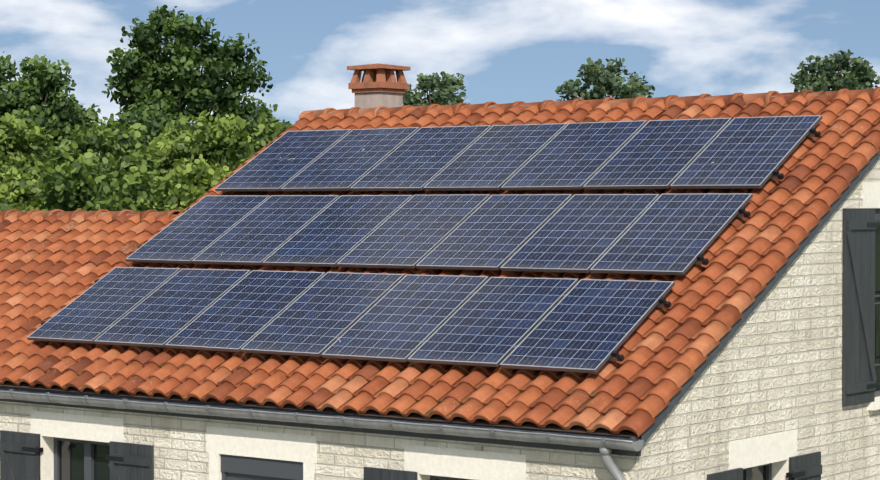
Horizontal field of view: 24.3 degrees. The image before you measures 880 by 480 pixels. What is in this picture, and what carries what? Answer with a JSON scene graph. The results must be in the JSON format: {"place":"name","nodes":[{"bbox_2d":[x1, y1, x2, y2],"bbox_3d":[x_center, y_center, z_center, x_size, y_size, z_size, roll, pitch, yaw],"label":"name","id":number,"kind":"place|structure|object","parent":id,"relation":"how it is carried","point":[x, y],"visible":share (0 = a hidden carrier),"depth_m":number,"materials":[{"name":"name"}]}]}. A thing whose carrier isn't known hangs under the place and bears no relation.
{"place":"outdoors","nodes":[
{"label":"outdoors","id":0,"kind":"place"},
{"bbox_2d":[0,112,58,208],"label":"tree","id":1,"kind":"object","parent":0,"point":[19,141],"visible":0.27,"depth_m":76.77,"materials":[{"name":"green plant"}]},
{"bbox_2d":[0,161,60,210],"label":"bush","id":2,"kind":"object","parent":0,"point":[15,189],"visible":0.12,"depth_m":69.70,"materials":[{"name":"green plant"}]},
{"bbox_2d":[0,51,113,159],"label":"tree","id":3,"kind":"object","parent":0,"point":[35,93],"visible":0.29,"depth_m":97.95,"materials":[{"name":"green plant"}]},
{"bbox_2d":[57,97,99,155],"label":"tree","id":4,"kind":"object","parent":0,"point":[76,101],"depth_m":111.11,"materials":[{"name":"green plant"}]},
{"bbox_2d":[0,212,175,352],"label":"roof tiles","id":5,"kind":"object","parent":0,"point":[34,286],"visible":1,"depth_m":23.52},
{"bbox_2d":[23,119,162,209],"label":"tree","id":6,"kind":"object","parent":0,"point":[82,141],"visible":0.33,"depth_m":72.76,"materials":[{"name":"green plant"}]},
{"bbox_2d":[22,151,164,211],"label":"bush","id":7,"kind":"object","parent":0,"point":[92,190],"visible":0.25,"depth_m":65.01,"materials":[{"name":"green plant"}]},
{"bbox_2d":[99,100,196,164],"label":"tree","id":8,"kind":"object","parent":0,"point":[153,121],"visible":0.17,"depth_m":93.87,"materials":[{"name":"green plant"}]},
{"bbox_2d":[102,4,272,135],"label":"tree","id":9,"kind":"object","parent":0,"point":[143,80],"visible":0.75,"depth_m":107.54,"materials":[{"name":"green plant"}]},
{"bbox_2d":[145,154,231,211],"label":"bush","id":10,"kind":"object","parent":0,"point":[179,192],"visible":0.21,"depth_m":68.90,"materials":[{"name":"green plant"}]},
{"bbox_2d":[138,110,251,194],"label":"tree","id":11,"kind":"object","parent":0,"point":[229,137],"visible":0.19,"depth_m":78.58,"materials":[{"name":"green plant"}]},
{"bbox_2d":[217,112,291,164],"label":"tree","id":12,"kind":"object","parent":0,"point":[265,133],"visible":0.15,"depth_m":85.07,"materials":[{"name":"green plant"}]},
{"bbox_2d":[217,100,291,164],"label":"tree","id":13,"kind":"object","parent":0,"point":[251,126],"visible":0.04,"depth_m":117.24,"materials":[{"name":"green plant"}]},
{"bbox_2d":[0,109,863,436],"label":"roof underlay","id":14,"kind":"object","parent":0,"point":[390,413],"visible":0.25,"depth_m":18.34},
{"bbox_2d":[403,71,469,106],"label":"tree","id":15,"kind":"object","parent":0,"point":[446,88],"visible":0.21,"depth_m":148.57,"materials":[{"name":"green plant"}]},
{"bbox_2d":[0,91,879,436],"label":"roof tiles","id":16,"kind":"object","parent":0,"point":[664,353],"visible":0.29,"depth_m":19.07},
{"bbox_2d":[302,92,879,113],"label":"ridge mortar","id":17,"kind":"object","parent":16,"relation":"on","point":[581,103],"visible":0.11,"depth_m":22.95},
{"bbox_2d":[0,0,879,163],"label":"sky","id":18,"kind":"structure","parent":0,"point":[505,51],"materials":[{"name":"blue"}]},
{"bbox_2d":[555,57,654,100],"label":"tree","id":19,"kind":"object","parent":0,"point":[602,81],"visible":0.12,"depth_m":138.32,"materials":[{"name":"green plant"}]},
{"bbox_2d":[790,49,879,91],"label":"tree","id":20,"kind":"object","parent":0,"point":[858,73],"visible":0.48,"depth_m":149.09,"materials":[{"name":"green plant"}]},
{"label":"terrace paving","id":21,"kind":"structure","parent":0,"visible":0},
{"bbox_2d":[0,157,879,479],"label":"house walls","id":22,"kind":"structure","parent":21,"relation":"on","point":[776,365],"depth_m":18.56,"materials":[{"name":"stone"}]},
{"bbox_2d":[0,389,643,479],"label":"gutter and downpipe","id":23,"kind":"object","parent":22,"relation":"attached to","point":[605,445],"visible":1,"depth_m":18.05,"materials":[{"name":"metal"}]},
{"bbox_2d":[0,208,878,479],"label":"window shutters","id":24,"kind":"object","parent":22,"relation":"on","point":[20,455],"depth_m":19.65,"materials":[{"name":"grey paint"}]},
{"bbox_2d":[31,182,879,479],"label":"window surrounds","id":25,"kind":"object","parent":22,"relation":"attached to","point":[473,464],"visible":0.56,"depth_m":18.66,"materials":[{"name":"stone"}]},
{"bbox_2d":[54,208,879,479],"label":"window frames","id":26,"kind":"structure","parent":22,"relation":"attached to","point":[234,467],"depth_m":19.12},
{"bbox_2d":[59,214,879,479],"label":"window glass","id":27,"kind":"object","parent":26,"relation":"in","point":[71,460],"depth_m":20.56,"materials":[{"name":"black glass"}]},
{"bbox_2d":[874,295,879,366],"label":"balconette railing","id":28,"kind":"object","parent":22,"relation":"attached to","point":[877,296],"visible":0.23,"depth_m":19.94,"materials":[{"name":"grey metal"}]},
{"bbox_3d":[-0.520,-0.112,26.691,15.918,2.969,7.651,1,1,37],"label":"roof","id":29,"kind":"object","parent":22,"relation":"attached to","visible":0},
{"bbox_2d":[0,209,181,221],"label":"ridge tiles","id":30,"kind":"object","parent":29,"relation":"on","point":[143,214],"visible":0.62,"depth_m":24.56,"materials":[{"name":"ceramic"}]},
{"bbox_2d":[8,214,177,216],"bbox_3d":[-6.122,-0.270,26.139,7.688,0.130,0.200,1,1,37],"label":"ridge mortar","id":31,"kind":"object","parent":29,"relation":"on","point":[98,214],"visible":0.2,"depth_m":24.45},
{"bbox_2d":[347,63,410,108],"bbox_3d":[-0.770,-1.436,25.670,0.570,1.565,0.570,1,1,37],"label":"chimney","id":32,"kind":"object","parent":29,"relation":"on","point":[378,85],"visible":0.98,"depth_m":25.50,"materials":[{"name":"ceramic"}]},
{"bbox_2d":[39,128,820,361],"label":"panel rails and clamps","id":33,"kind":"object","parent":29,"relation":"on","point":[662,303],"visible":0.17,"depth_m":19.09,"materials":[{"name":"black metal"}]},
{"bbox_2d":[27,115,821,372],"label":"solar panel frames","id":34,"kind":"structure","parent":33,"relation":"attached to","point":[506,355],"depth_m":20.33,"materials":[{"name":"grey metal"}]},
{"bbox_2d":[29,268,177,339],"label":"solar panel","id":35,"kind":"object","parent":34,"relation":"on","point":[101,305],"visible":1,"depth_m":21.69,"materials":[{"name":"blue glass"}]},
{"bbox_2d":[97,269,247,343],"bbox_3d":[-2.757,0.673,21.086,0.966,0.010,1.441,1,30,37],"label":"solar panel","id":36,"kind":"object","parent":34,"relation":"on","point":[167,310],"visible":1,"depth_m":21.07,"materials":[{"name":"blue glass"}]},
{"bbox_2d":[128,196,267,259],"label":"solar panel","id":37,"kind":"object","parent":34,"relation":"on","point":[196,229],"visible":1,"depth_m":22.81,"materials":[{"name":"blue glass"}]},
{"bbox_2d":[168,271,322,347],"bbox_3d":[-1.945,0.684,20.465,0.967,0.016,1.442,1,31,37],"label":"solar panel","id":38,"kind":"object","parent":34,"relation":"on","point":[244,310],"visible":1,"depth_m":20.45,"materials":[{"name":"blue glass"}]},
{"bbox_2d":[194,196,336,261],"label":"solar panel","id":39,"kind":"object","parent":34,"relation":"on","point":[265,229],"visible":1,"depth_m":22.19,"materials":[{"name":"blue glass"}]},
{"bbox_2d":[217,130,348,187],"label":"solar panel","id":40,"kind":"object","parent":34,"relation":"on","point":[282,160],"visible":1,"depth_m":23.93,"materials":[{"name":"blue glass"}]},
{"bbox_2d":[243,273,401,352],"bbox_3d":[-1.134,0.693,19.844,0.968,0.031,1.442,1,29,37],"label":"solar panel","id":41,"kind":"object","parent":34,"relation":"on","point":[321,313],"visible":1,"depth_m":19.82,"materials":[{"name":"blue glass"}]},
{"bbox_2d":[264,196,409,262],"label":"solar panel","id":42,"kind":"object","parent":34,"relation":"on","point":[337,229],"visible":1,"depth_m":21.57,"materials":[{"name":"blue glass"}]},
{"bbox_2d":[283,128,416,187],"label":"solar panel","id":43,"kind":"object","parent":34,"relation":"on","point":[351,157],"visible":1,"depth_m":23.31,"materials":[{"name":"blue glass"}]},
{"bbox_2d":[324,275,485,357],"bbox_3d":[-0.322,0.707,19.224,0.966,0.006,1.441,1,30,37],"label":"solar panel","id":44,"kind":"object","parent":34,"relation":"on","point":[405,316],"visible":1,"depth_m":19.20,"materials":[{"name":"blue glass"}]},
{"bbox_2d":[339,195,486,264],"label":"solar panel","id":45,"kind":"object","parent":34,"relation":"on","point":[413,230],"visible":1,"depth_m":20.95,"materials":[{"name":"blue glass"}]},
{"bbox_2d":[352,126,488,187],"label":"solar panel","id":46,"kind":"object","parent":34,"relation":"on","point":[420,157],"visible":1,"depth_m":22.69,"materials":[{"name":"blue glass"}]},
{"bbox_2d":[410,278,575,362],"bbox_3d":[0.489,0.715,18.602,0.968,0.008,1.442,1,30,37],"label":"solar panel","id":47,"kind":"object","parent":34,"relation":"on","point":[492,320],"visible":1,"depth_m":18.58,"materials":[{"name":"blue glass"}]},
{"bbox_2d":[418,195,568,266],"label":"solar panel","id":48,"kind":"object","parent":34,"relation":"on","point":[495,230],"visible":1,"depth_m":20.32,"materials":[{"name":"blue glass"}]},
{"bbox_2d":[425,124,564,186],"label":"solar panel","id":49,"kind":"object","parent":34,"relation":"on","point":[495,156],"visible":1,"depth_m":22.07,"materials":[{"name":"blue glass"}]},
{"bbox_2d":[503,121,644,186],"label":"solar panel","id":50,"kind":"object","parent":34,"relation":"on","point":[576,154],"visible":1,"depth_m":21.45,"materials":[{"name":"blue glass"}]},
{"bbox_2d":[503,195,656,268],"bbox_3d":[1.357,-0.091,19.723,0.968,0.009,1.442,1,30,37],"label":"solar panel","id":51,"kind":"object","parent":34,"relation":"on","point":[579,231],"visible":1,"depth_m":19.70,"materials":[{"name":"blue glass"}]},
{"bbox_2d":[502,280,671,368],"bbox_3d":[1.302,0.727,17.982,0.966,0.046,1.440,1,32,37],"label":"solar panel","id":52,"kind":"object","parent":34,"relation":"on","point":[586,324],"visible":1,"depth_m":17.96,"materials":[{"name":"blue glass"}]},
{"bbox_2d":[585,118,729,185],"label":"solar panel","id":53,"kind":"object","parent":34,"relation":"on","point":[665,152],"visible":1,"depth_m":20.82,"materials":[{"name":"blue glass"}]},
{"bbox_2d":[592,194,749,270],"bbox_3d":[2.168,-0.082,19.101,0.968,0.011,1.442,1,30,37],"label":"solar panel","id":54,"kind":"object","parent":34,"relation":"on","point":[670,232],"visible":1,"depth_m":19.08,"materials":[{"name":"blue glass"}]},
{"bbox_2d":[672,116,819,184],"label":"solar panel","id":55,"kind":"object","parent":34,"relation":"on","point":[745,151],"visible":1,"depth_m":20.20,"materials":[{"name":"blue glass"}]},
{"bbox_2d":[0,147,879,456],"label":"fascia and barge board","id":56,"kind":"structure","parent":29,"relation":"attached to","point":[702,367],"depth_m":18.18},
{"bbox_2d":[299,87,879,118],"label":"ridge tiles","id":57,"kind":"object","parent":29,"relation":"on","point":[874,94],"visible":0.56,"depth_m":22.75,"materials":[{"name":"ceramic"}]}
]}

